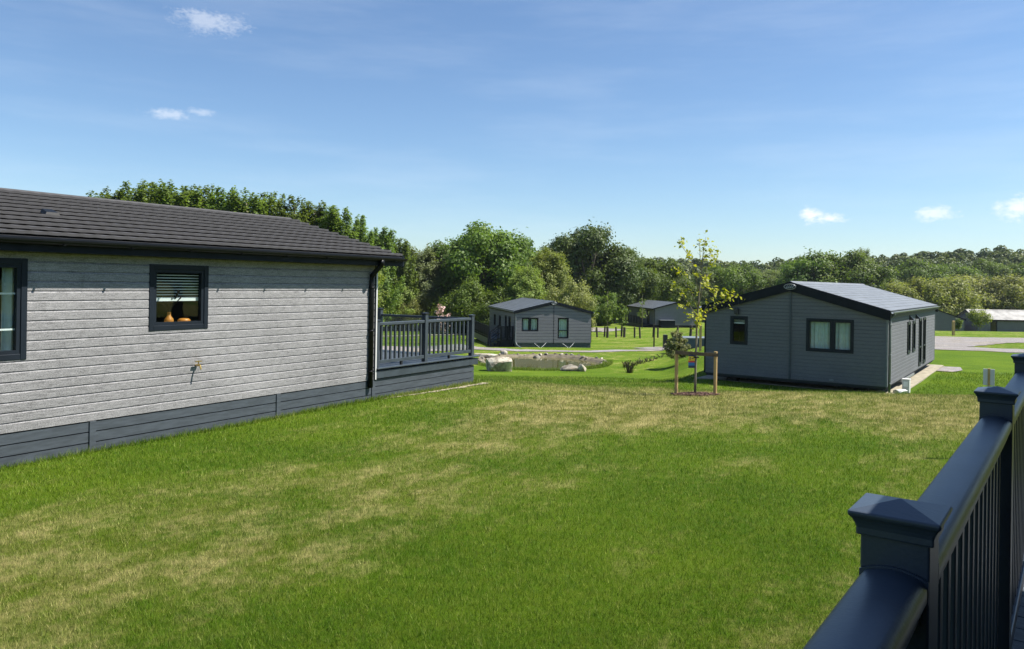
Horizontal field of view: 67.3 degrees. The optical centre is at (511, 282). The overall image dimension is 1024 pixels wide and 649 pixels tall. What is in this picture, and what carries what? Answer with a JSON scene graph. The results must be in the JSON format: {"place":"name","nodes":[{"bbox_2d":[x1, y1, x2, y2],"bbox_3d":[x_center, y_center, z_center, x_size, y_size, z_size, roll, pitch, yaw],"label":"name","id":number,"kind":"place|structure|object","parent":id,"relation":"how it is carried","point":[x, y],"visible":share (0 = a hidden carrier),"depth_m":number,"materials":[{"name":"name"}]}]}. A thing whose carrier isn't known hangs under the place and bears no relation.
{"place":"outdoors","nodes":[
{"label":"outdoors","id":0,"kind":"place"},
{"bbox_2d":[0,312,1023,648],"bbox_3d":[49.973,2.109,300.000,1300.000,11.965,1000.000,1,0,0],"label":"ground","id":1,"kind":"structure","parent":0,"point":[968,362],"depth_m":7.86,"materials":[{"name":"plant"}]},
{"bbox_2d":[86,186,131,199],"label":"poplar tree","id":2,"kind":"object","parent":1,"relation":"on","point":[106,195],"visible":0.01,"depth_m":61.49,"materials":[{"name":"green plant"}]},
{"bbox_2d":[115,179,158,203],"bbox_3d":[-29.784,-1.632,60.984,5.814,13.180,5.606,1,0,38],"label":"poplar tree","id":3,"kind":"object","parent":1,"relation":"on","point":[141,195],"visible":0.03,"depth_m":60.77,"materials":[{"name":"green plant"}]},
{"bbox_2d":[148,179,165,202],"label":"poplar tree","id":4,"kind":"object","parent":1,"relation":"on","point":[153,183],"depth_m":62.40,"materials":[{"name":"green plant"}]},
{"bbox_2d":[152,179,207,208],"bbox_3d":[-26.266,-1.568,61.028,6.668,13.161,6.560,1,0,33],"label":"poplar tree","id":5,"kind":"object","parent":1,"relation":"on","point":[183,198],"visible":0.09,"depth_m":60.37,"materials":[{"name":"green plant"}]},
{"bbox_2d":[0,188,407,468],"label":"lodge","id":6,"kind":"structure","parent":1,"relation":"on","point":[280,313],"depth_m":11.68,"materials":[{"name":"grey wood"}]},
{"bbox_2d":[0,258,27,360],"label":"window","id":7,"kind":"structure","parent":6,"relation":"in","point":[13,329],"depth_m":9.70,"materials":[{"name":"glass"}]},
{"bbox_2d":[164,312,173,321],"bbox_3d":[-5.197,0.536,11.647,0.140,0.190,0.140,1,0,0],"label":"vase","id":8,"kind":"object","parent":6,"relation":"on","point":[168,318],"visible":0.77,"depth_m":11.61,"materials":[{"name":"ceramic"}]},
{"bbox_2d":[157,290,180,311],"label":"dried stems","id":9,"kind":"object","parent":8,"relation":"in","point":[177,293],"visible":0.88,"depth_m":11.62,"materials":[{"name":"plant"}]},
{"bbox_2d":[148,264,208,330],"bbox_3d":[-5.053,0.217,11.614,0.130,0.974,0.994,1,0,32],"label":"window","id":10,"kind":"structure","parent":6,"relation":"in","point":[203,271],"depth_m":11.62,"materials":[{"name":"plastic"}]},
{"bbox_2d":[187,183,225,208],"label":"poplar tree","id":11,"kind":"object","parent":1,"relation":"on","point":[207,192],"depth_m":63.56,"materials":[{"name":"green plant"}]},
{"bbox_2d":[204,185,247,210],"bbox_3d":[-23.078,-1.445,61.910,4.980,12.957,4.616,1,0,28],"label":"poplar tree","id":12,"kind":"object","parent":1,"relation":"on","point":[213,201],"visible":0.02,"depth_m":61.69,"materials":[{"name":"green plant"}]},
{"bbox_2d":[221,187,269,214],"bbox_3d":[-20.972,-1.233,61.103,6.361,12.555,6.258,1,0,-20],"label":"poplar tree","id":13,"kind":"object","parent":1,"relation":"on","point":[233,203],"visible":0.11,"depth_m":60.01,"materials":[{"name":"green plant"}]},
{"bbox_2d":[250,191,287,215],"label":"poplar tree","id":14,"kind":"object","parent":1,"relation":"on","point":[271,201],"visible":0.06,"depth_m":62.28,"materials":[{"name":"green plant"}]},
{"bbox_2d":[273,194,310,223],"bbox_3d":[-17.582,-1.049,61.986,4.726,12.296,4.380,1,0,-25],"label":"poplar tree","id":15,"kind":"object","parent":1,"relation":"on","point":[291,214],"visible":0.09,"depth_m":61.49,"materials":[{"name":"green plant"}]},
{"bbox_2d":[300,200,339,225],"bbox_3d":[-16.402,-0.853,64.096,6.045,12.126,6.144,1,0,18],"label":"poplar tree","id":16,"kind":"object","parent":1,"relation":"on","point":[315,212],"visible":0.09,"depth_m":62.72,"materials":[{"name":"green plant"}]},
{"bbox_2d":[315,205,358,238],"bbox_3d":[-14.205,-0.576,62.040,4.893,11.504,5.075,1,0,-29],"label":"poplar tree","id":17,"kind":"object","parent":1,"relation":"on","point":[333,221],"visible":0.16,"depth_m":61.28,"materials":[{"name":"green plant"}]},
{"bbox_2d":[349,214,382,307],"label":"poplar tree","id":18,"kind":"object","parent":1,"relation":"on","point":[362,230],"visible":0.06,"depth_m":71.59,"materials":[{"name":"green plant"}]},
{"bbox_2d":[361,239,391,317],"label":"willow tree","id":19,"kind":"object","parent":1,"relation":"on","point":[382,294],"visible":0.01,"depth_m":66.03,"materials":[{"name":"green plant"}]},
{"bbox_2d":[366,227,406,321],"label":"poplar tree","id":20,"kind":"object","parent":1,"relation":"on","point":[384,241],"visible":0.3,"depth_m":79.04,"materials":[{"name":"green plant"}]},
{"bbox_2d":[383,297,423,330],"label":"bush","id":21,"kind":"object","parent":1,"relation":"on","point":[413,302],"visible":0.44,"depth_m":82.85,"materials":[{"name":"green plant"}]},
{"bbox_2d":[389,238,420,329],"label":"poplar tree","id":22,"kind":"object","parent":1,"relation":"on","point":[404,269],"visible":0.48,"depth_m":83.31,"materials":[{"name":"green plant"}]},
{"bbox_2d":[387,272,423,329],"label":"willow tree","id":23,"kind":"object","parent":1,"relation":"on","point":[405,294],"visible":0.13,"depth_m":82.34,"materials":[{"name":"green plant"}]},
{"bbox_2d":[383,346,465,351],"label":"gravel drive","id":24,"kind":"structure","parent":1,"relation":"on","point":[418,348],"depth_m":55.42,"materials":[{"name":"gravel"}]},
{"bbox_2d":[375,350,479,397],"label":"end deck","id":25,"kind":"structure","parent":1,"relation":"on","point":[405,376],"depth_m":16.76,"materials":[{"name":"wood"}]},
{"bbox_2d":[376,308,474,367],"bbox_3d":[-4.222,1.154,18.295,5.735,1.098,3.475,1,0,32],"label":"deck railing","id":26,"kind":"object","parent":25,"relation":"on","point":[424,345],"visible":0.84,"depth_m":16.71,"materials":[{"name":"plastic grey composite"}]},
{"bbox_2d":[406,244,449,319],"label":"willow tree","id":27,"kind":"object","parent":1,"relation":"on","point":[426,284],"visible":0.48,"depth_m":86.52,"materials":[{"name":"green plant"}]},
{"bbox_2d":[418,294,449,330],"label":"bush","id":28,"kind":"object","parent":1,"relation":"on","point":[426,305],"visible":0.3,"depth_m":84.92,"materials":[{"name":"green plant"}]},
{"bbox_2d":[390,382,485,397],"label":"bare soil","id":29,"kind":"structure","parent":1,"relation":"on","point":[464,386],"depth_m":17.08,"materials":[{"name":"soil"}]},
{"bbox_2d":[434,304,450,343],"bbox_3d":[-5.527,3.309,62.113,1.486,3.234,1.439,1,0,0],"label":"blossom shrub","id":30,"kind":"object","parent":1,"relation":"on","point":[440,309],"visible":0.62,"depth_m":61.98,"materials":[{"name":"pink plant"}]},
{"bbox_2d":[417,240,488,310],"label":"willow tree","id":31,"kind":"object","parent":1,"relation":"on","point":[437,290],"visible":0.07,"depth_m":87.33,"materials":[{"name":"green plant"}]},
{"bbox_2d":[430,276,491,333],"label":"bush","id":32,"kind":"object","parent":1,"relation":"on","point":[459,303],"visible":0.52,"depth_m":79.71,"materials":[{"name":"green plant"}]},
{"bbox_2d":[425,219,528,299],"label":"oak tree","id":33,"kind":"object","parent":1,"relation":"on","point":[473,242],"visible":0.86,"depth_m":85.46,"materials":[{"name":"green plant"}]},
{"bbox_2d":[474,353,498,357],"bbox_3d":[-1.671,4.803,50.327,1.688,0.372,0.818,1,0,0],"label":"boulder","id":34,"kind":"object","parent":1,"relation":"on","point":[485,355],"visible":0.77,"depth_m":50.05,"materials":[{"name":"stone"}]},
{"bbox_2d":[465,286,512,324],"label":"bush","id":35,"kind":"object","parent":1,"relation":"on","point":[492,298],"visible":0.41,"depth_m":78.29,"materials":[{"name":"green plant"}]},
{"bbox_2d":[474,320,513,346],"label":"ramp deck","id":36,"kind":"structure","parent":1,"relation":"on","point":[484,334],"depth_m":59.43,"materials":[{"name":"wood"}]},
{"bbox_2d":[486,357,511,371],"bbox_3d":[-0.698,4.472,41.169,1.444,1.073,1.432,1,0,0],"label":"boulder","id":37,"kind":"object","parent":1,"relation":"on","point":[499,364],"visible":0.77,"depth_m":40.70,"materials":[{"name":"stone"}]},
{"bbox_2d":[474,227,537,293],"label":"oak tree","id":38,"kind":"object","parent":1,"relation":"on","point":[527,254],"visible":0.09,"depth_m":89.37,"materials":[{"name":"green plant"}]},
{"bbox_2d":[504,263,547,301],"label":"willow tree","id":39,"kind":"object","parent":1,"relation":"on","point":[523,284],"visible":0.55,"depth_m":79.04,"materials":[{"name":"green plant"}]},
{"bbox_2d":[516,237,541,255],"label":"oak tree","id":40,"kind":"object","parent":1,"relation":"on","point":[530,244],"visible":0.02,"depth_m":102.62,"materials":[{"name":"green plant"}]},
{"bbox_2d":[487,297,594,347],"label":"lodge","id":41,"kind":"structure","parent":1,"relation":"on","point":[541,323],"depth_m":58.68,"materials":[{"name":"grey wood"}]},
{"bbox_2d":[522,318,538,330],"bbox_3d":[1.338,3.185,58.289,1.314,1.152,0.235,1,0,-11],"label":"window","id":42,"kind":"structure","parent":41,"relation":"in","point":[533,322],"depth_m":58.32,"materials":[{"name":"black glass"}]},
{"bbox_2d":[557,318,568,338],"bbox_3d":[3.876,3.494,58.774,0.884,1.692,0.234,1,0,-11],"label":"window","id":43,"kind":"structure","parent":41,"relation":"in","point":[563,323],"depth_m":58.82,"materials":[{"name":"black glass"}]},
{"bbox_2d":[527,245,573,300],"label":"willow tree","id":44,"kind":"object","parent":1,"relation":"on","point":[552,266],"visible":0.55,"depth_m":84.95,"materials":[{"name":"green plant"}]},
{"bbox_2d":[538,239,597,285],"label":"oak tree","id":45,"kind":"object","parent":1,"relation":"on","point":[586,264],"visible":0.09,"depth_m":111.82,"materials":[{"name":"green plant"}]},
{"bbox_2d":[560,364,577,370],"bbox_3d":[3.163,4.686,42.272,1.064,0.402,0.827,1,0,0],"label":"boulder","id":46,"kind":"object","parent":1,"relation":"on","point":[570,367],"visible":0.88,"depth_m":42.00,"materials":[{"name":"grey stone"}]},
{"bbox_2d":[543,276,598,334],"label":"bush","id":47,"kind":"object","parent":1,"relation":"on","point":[579,298],"visible":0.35,"depth_m":76.87,"materials":[{"name":"green plant"}]},
{"bbox_2d":[577,364,585,371],"bbox_3d":[3.766,4.720,42.105,0.642,0.602,0.597,1,0,0],"label":"boulder","id":48,"kind":"object","parent":1,"relation":"on","point":[581,367],"visible":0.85,"depth_m":41.89,"materials":[{"name":"stone"}]},
{"bbox_2d":[547,219,644,301],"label":"oak tree","id":49,"kind":"object","parent":1,"relation":"on","point":[591,243],"visible":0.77,"depth_m":109.32,"materials":[{"name":"green plant"}]},
{"bbox_2d":[591,327,620,331],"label":"gravel drive","id":50,"kind":"structure","parent":1,"relation":"on","point":[600,329],"depth_m":92.46,"materials":[{"name":"gravel"}]},
{"bbox_2d":[602,295,615,326],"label":"sapling","id":51,"kind":"object","parent":1,"relation":"on","point":[607,317],"visible":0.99,"depth_m":87.81,"materials":[{"name":"green plant"}]},
{"bbox_2d":[589,291,630,325],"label":"bush","id":52,"kind":"object","parent":1,"relation":"on","point":[600,319],"visible":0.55,"depth_m":102.22,"materials":[{"name":"green plant"}]},
{"bbox_2d":[615,303,627,325],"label":"sapling","id":53,"kind":"object","parent":1,"relation":"on","point":[620,319],"visible":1,"depth_m":81.76,"materials":[{"name":"green plant"}]},
{"bbox_2d":[594,244,650,322],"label":"oak tree","id":54,"kind":"object","parent":1,"relation":"on","point":[628,296],"visible":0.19,"depth_m":114.19,"materials":[{"name":"green plant"}]},
{"bbox_2d":[622,361,634,372],"bbox_3d":[6.399,4.571,41.713,0.565,0.684,0.693,1,0,-23],"label":"dry plant","id":55,"kind":"object","parent":1,"relation":"on","point":[630,370],"visible":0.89,"depth_m":41.66,"materials":[{"name":"plant"}]},
{"bbox_2d":[618,257,664,304],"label":"oak tree","id":56,"kind":"object","parent":1,"relation":"on","point":[647,289],"visible":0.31,"depth_m":117.14,"materials":[{"name":"green plant"}]},
{"bbox_2d":[636,295,647,321],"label":"sapling","id":57,"kind":"object","parent":1,"relation":"on","point":[642,312],"visible":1,"depth_m":96.00,"materials":[{"name":"green plant"}]},
{"bbox_2d":[640,347,668,349],"bbox_3d":[11.351,4.923,59.525,3.183,0.375,2.840,1,0,-44],"label":"gravel pad","id":58,"kind":"object","parent":1,"relation":"on","point":[657,348],"visible":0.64,"depth_m":59.06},
{"bbox_2d":[622,300,696,327],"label":"lodge","id":59,"kind":"structure","parent":1,"relation":"on","point":[663,314],"depth_m":100.47,"materials":[{"name":"grey wood"}]},
{"bbox_2d":[636,255,685,301],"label":"oak tree","id":60,"kind":"object","parent":1,"relation":"on","point":[663,268],"visible":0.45,"depth_m":125.39,"materials":[{"name":"green plant"}]},
{"bbox_2d":[662,329,691,359],"bbox_3d":[9.333,3.673,43.495,1.740,2.119,1.737,1,0,-41],"label":"pine bush","id":61,"kind":"object","parent":1,"relation":"on","point":[679,343],"visible":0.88,"depth_m":43.32,"materials":[{"name":"green plant"}]},
{"bbox_2d":[664,275,697,306],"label":"oak tree","id":62,"kind":"object","parent":1,"relation":"on","point":[688,294],"visible":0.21,"depth_m":129.96,"materials":[{"name":"green plant"}]},
{"bbox_2d":[672,336,703,347],"bbox_3d":[12.594,4.134,53.666,2.680,0.720,1.680,1,0,6],"label":"box","id":63,"kind":"object","parent":1,"relation":"on","point":[691,340],"visible":0.34,"depth_m":52.89,"materials":[{"name":"grey plastic"}]},
{"bbox_2d":[671,392,719,395],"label":"bark mulch","id":64,"kind":"object","parent":1,"relation":"on","point":[694,394],"visible":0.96,"depth_m":19.84,"materials":[{"name":"wood"}]},
{"bbox_2d":[674,351,717,393],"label":"tree stakes","id":65,"kind":"object","parent":1,"relation":"on","point":[714,354],"visible":0.82,"depth_m":20.02,"materials":[{"name":"brown wood"}]},
{"bbox_2d":[699,325,701,350],"bbox_3d":[11.790,3.497,48.114,0.130,1.730,0.130,1,0,0],"label":"timber stake","id":66,"kind":"object","parent":1,"relation":"on","point":[700,338],"visible":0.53,"depth_m":48.05,"materials":[{"name":"wood"}]},
{"bbox_2d":[690,271,717,320],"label":"willow tree","id":67,"kind":"object","parent":1,"relation":"on","point":[705,292],"visible":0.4,"depth_m":148.40,"materials":[{"name":"green plant"}]},
{"bbox_2d":[670,230,741,393],"bbox_3d":[5.112,0.798,20.066,1.992,4.388,1.016,1,0,0],"label":"young tree","id":68,"kind":"object","parent":1,"relation":"on","point":[698,319],"visible":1,"depth_m":20.08,"materials":[{"name":"green plant"}]},
{"bbox_2d":[688,354,694,367],"bbox_3d":[4.699,2.028,20.045,0.200,0.376,0.054,1,0,-14],"label":"plant label","id":69,"kind":"object","parent":68,"relation":"attached to","point":[691,361],"visible":1,"depth_m":20.03,"materials":[{"name":"multicoloured plastic"}]},
{"bbox_2d":[702,260,771,300],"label":"oak tree","id":70,"kind":"object","parent":1,"relation":"on","point":[742,280],"visible":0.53,"depth_m":146.85,"materials":[{"name":"green plant"}]},
{"bbox_2d":[748,267,777,289],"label":"willow tree","id":71,"kind":"object","parent":1,"relation":"on","point":[769,274],"visible":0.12,"depth_m":153.72,"materials":[{"name":"green plant"}]},
{"bbox_2d":[767,253,840,285],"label":"oak tree","id":72,"kind":"object","parent":1,"relation":"on","point":[789,271],"visible":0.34,"depth_m":147.03,"materials":[{"name":"green plant"}]},
{"bbox_2d":[696,364,943,392],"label":"concrete slab","id":73,"kind":"structure","parent":1,"relation":"on","point":[921,375],"depth_m":29.17,"materials":[{"name":"concrete"}]},
{"bbox_2d":[699,281,940,392],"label":"slate lodge","id":74,"kind":"structure","parent":73,"relation":"on","point":[861,337],"depth_m":27.79,"materials":[{"name":"grey wood"}]},
{"bbox_2d":[730,316,747,344],"bbox_3d":[8.521,1.772,28.817,0.664,1.064,0.130,1,0,35],"label":"window","id":75,"kind":"structure","parent":74,"relation":"in","point":[745,342],"depth_m":28.79,"materials":[{"name":"plastic"}]},
{"bbox_2d":[806,318,853,353],"bbox_3d":[11.182,1.893,27.017,1.585,1.262,0.237,1,0,35],"label":"window","id":76,"kind":"structure","parent":74,"relation":"in","point":[822,335],"depth_m":26.97,"materials":[{"name":"glass"}]},
{"bbox_2d":[907,321,910,353],"bbox_3d":[15.275,2.107,29.705,0.150,1.224,0.679,1,0,35],"label":"window","id":77,"kind":"structure","parent":74,"relation":"in","point":[908,323],"depth_m":29.86,"materials":[{"name":"glass"}]},
{"bbox_2d":[912,320,915,351],"bbox_3d":[16.041,2.119,30.795,0.150,1.224,0.677,1,0,35],"label":"window","id":78,"kind":"structure","parent":74,"relation":"in","point":[914,322],"depth_m":30.93,"materials":[{"name":"plastic"}]},
{"bbox_2d":[918,318,921,365],"bbox_3d":[17.092,2.460,32.309,0.150,1.974,0.743,1,0,35],"label":"door","id":79,"kind":"structure","parent":74,"relation":"in","point":[920,320],"depth_m":32.48,"materials":[{"name":"glass"}]},
{"bbox_2d":[922,317,925,362],"bbox_3d":[17.829,2.472,33.362,0.150,1.974,0.732,1,0,35],"label":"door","id":80,"kind":"structure","parent":74,"relation":"in","point":[924,318],"depth_m":33.54,"materials":[{"name":"plastic"}]},
{"bbox_2d":[902,378,910,392],"bbox_3d":[13.725,3.576,26.765,0.260,0.485,0.320,1,0,35],"label":"meter box","id":81,"kind":"object","parent":73,"relation":"on","point":[906,383],"visible":0.81,"depth_m":26.65,"materials":[{"name":"white plastic"}]},
{"bbox_2d":[641,245,1023,285],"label":"woodland","id":82,"kind":"object","parent":1,"relation":"on","point":[1003,255],"visible":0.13,"depth_m":274.19,"materials":[{"name":"plant"}]},
{"bbox_2d":[792,246,878,284],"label":"oak tree","id":83,"kind":"object","parent":1,"relation":"on","point":[827,272],"visible":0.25,"depth_m":145.30,"materials":[{"name":"green plant"}]},
{"bbox_2d":[826,249,898,290],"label":"oak tree","id":84,"kind":"object","parent":1,"relation":"on","point":[878,274],"visible":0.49,"depth_m":144.10,"materials":[{"name":"green plant"}]},
{"bbox_2d":[856,247,874,262],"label":"willow tree","id":85,"kind":"object","parent":1,"relation":"on","point":[866,252],"visible":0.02,"depth_m":199.51,"materials":[{"name":"green plant"}]},
{"bbox_2d":[883,277,903,284],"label":"willow tree","id":86,"kind":"object","parent":1,"relation":"on","point":[896,280],"visible":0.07,"depth_m":158.21,"materials":[{"name":"green plant"}]},
{"bbox_2d":[883,283,935,303],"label":"bush","id":87,"kind":"object","parent":1,"relation":"on","point":[914,296],"visible":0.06,"depth_m":145.28,"materials":[{"name":"green plant"}]},
{"bbox_2d":[891,258,951,286],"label":"oak tree","id":88,"kind":"object","parent":1,"relation":"on","point":[912,268],"visible":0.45,"depth_m":197.70,"materials":[{"name":"green plant"}]},
{"bbox_2d":[882,274,990,315],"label":"bush","id":89,"kind":"object","parent":1,"relation":"on","point":[946,295],"visible":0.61,"depth_m":139.94,"materials":[{"name":"green plant"}]},
{"bbox_2d":[936,366,961,371],"bbox_3d":[19.927,3.947,35.286,1.500,0.049,3.005,1,0,23],"label":"gravel pad","id":90,"kind":"object","parent":1,"relation":"on","point":[949,369],"visible":0.83,"depth_m":35.13,"materials":[{"name":"gravel"}]},
{"bbox_2d":[935,310,965,330],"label":"gable lodge","id":91,"kind":"structure","parent":1,"relation":"on","point":[943,321],"depth_m":121.48,"materials":[{"name":"grey wood"}]},
{"bbox_2d":[929,262,986,278],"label":"oak tree","id":92,"kind":"object","parent":1,"relation":"on","point":[951,269],"visible":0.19,"depth_m":202.02,"materials":[{"name":"green plant"}]},
{"bbox_2d":[955,318,962,330],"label":"shrub","id":93,"kind":"object","parent":1,"relation":"on","point":[958,323],"visible":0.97,"depth_m":115.76,"materials":[{"name":"green plant"}]},
{"bbox_2d":[965,308,993,330],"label":"shrub","id":94,"kind":"object","parent":1,"relation":"on","point":[979,318],"visible":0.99,"depth_m":111.78,"materials":[{"name":"green plant"}]},
{"bbox_2d":[935,336,1023,346],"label":"gravel drive","id":95,"kind":"structure","parent":1,"relation":"on","point":[958,341],"depth_m":62.54,"materials":[{"name":"gravel"}]},
{"bbox_2d":[935,345,1023,352],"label":"gravel drive","id":96,"kind":"structure","parent":1,"relation":"on","point":[940,347],"depth_m":51.12,"materials":[{"name":"gravel"}]},
{"bbox_2d":[948,269,1023,309],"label":"bush","id":97,"kind":"object","parent":1,"relation":"on","point":[1011,284],"visible":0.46,"depth_m":159.61,"materials":[{"name":"green plant"}]},
{"bbox_2d":[958,258,1013,281],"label":"oak tree","id":98,"kind":"object","parent":1,"relation":"on","point":[989,269],"visible":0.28,"depth_m":206.82,"materials":[{"name":"green plant"}]},
{"bbox_2d":[965,280,1012,309],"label":"bush","id":99,"kind":"object","parent":1,"relation":"on","point":[991,291],"visible":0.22,"depth_m":160.31,"materials":[{"name":"green plant"}]},
{"bbox_2d":[983,368,994,386],"bbox_3d":[6.751,1.905,10.900,0.140,1.387,0.040,1,0,33],"label":"notice stake","id":100,"kind":"object","parent":1,"relation":"on","point":[989,377],"visible":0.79,"depth_m":10.88,"materials":[{"name":"white plastic"}]},
{"bbox_2d":[957,309,1023,331],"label":"long lodge","id":101,"kind":"structure","parent":1,"relation":"on","point":[1008,321],"depth_m":121.59,"materials":[{"name":"grey"}]},
{"bbox_2d":[996,277,1023,309],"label":"bush","id":102,"kind":"object","parent":1,"relation":"on","point":[1012,298],"visible":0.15,"depth_m":160.56,"materials":[{"name":"green plant"}]},
{"bbox_2d":[997,262,1023,278],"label":"oak tree","id":103,"kind":"object","parent":1,"relation":"on","point":[1017,269],"visible":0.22,"depth_m":206.58,"materials":[{"name":"green plant"}]},
{"bbox_2d":[1012,586,1023,648],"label":"viewing deck","id":104,"kind":"structure","parent":1,"relation":"on","point":[1018,641],"depth_m":3.34,"materials":[{"name":"wood"}]},
{"bbox_2d":[803,353,1023,648],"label":"front railing","id":105,"kind":"object","parent":104,"relation":"on","point":[942,562],"visible":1,"depth_m":1.65,"materials":[{"name":"plastic"}]},
{"bbox_2d":[0,0,1023,264],"label":"sky","id":106,"kind":"structure","parent":0,"point":[773,129],"materials":[{"name":"blue"}]},
{"bbox_2d":[484,357,598,368],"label":"pond water","id":107,"kind":"structure","parent":0,"point":[541,362],"depth_m":48.36,"materials":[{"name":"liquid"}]},
{"bbox_2d":[479,354,604,369],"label":"pond bank","id":108,"kind":"structure","parent":0,"point":[591,359],"depth_m":51.45,"materials":[{"name":"stone"}]},
{"bbox_2d":[440,344,660,351],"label":"path","id":109,"kind":"structure","parent":0,"point":[486,348],"depth_m":55.29,"materials":[{"name":"gravel"}]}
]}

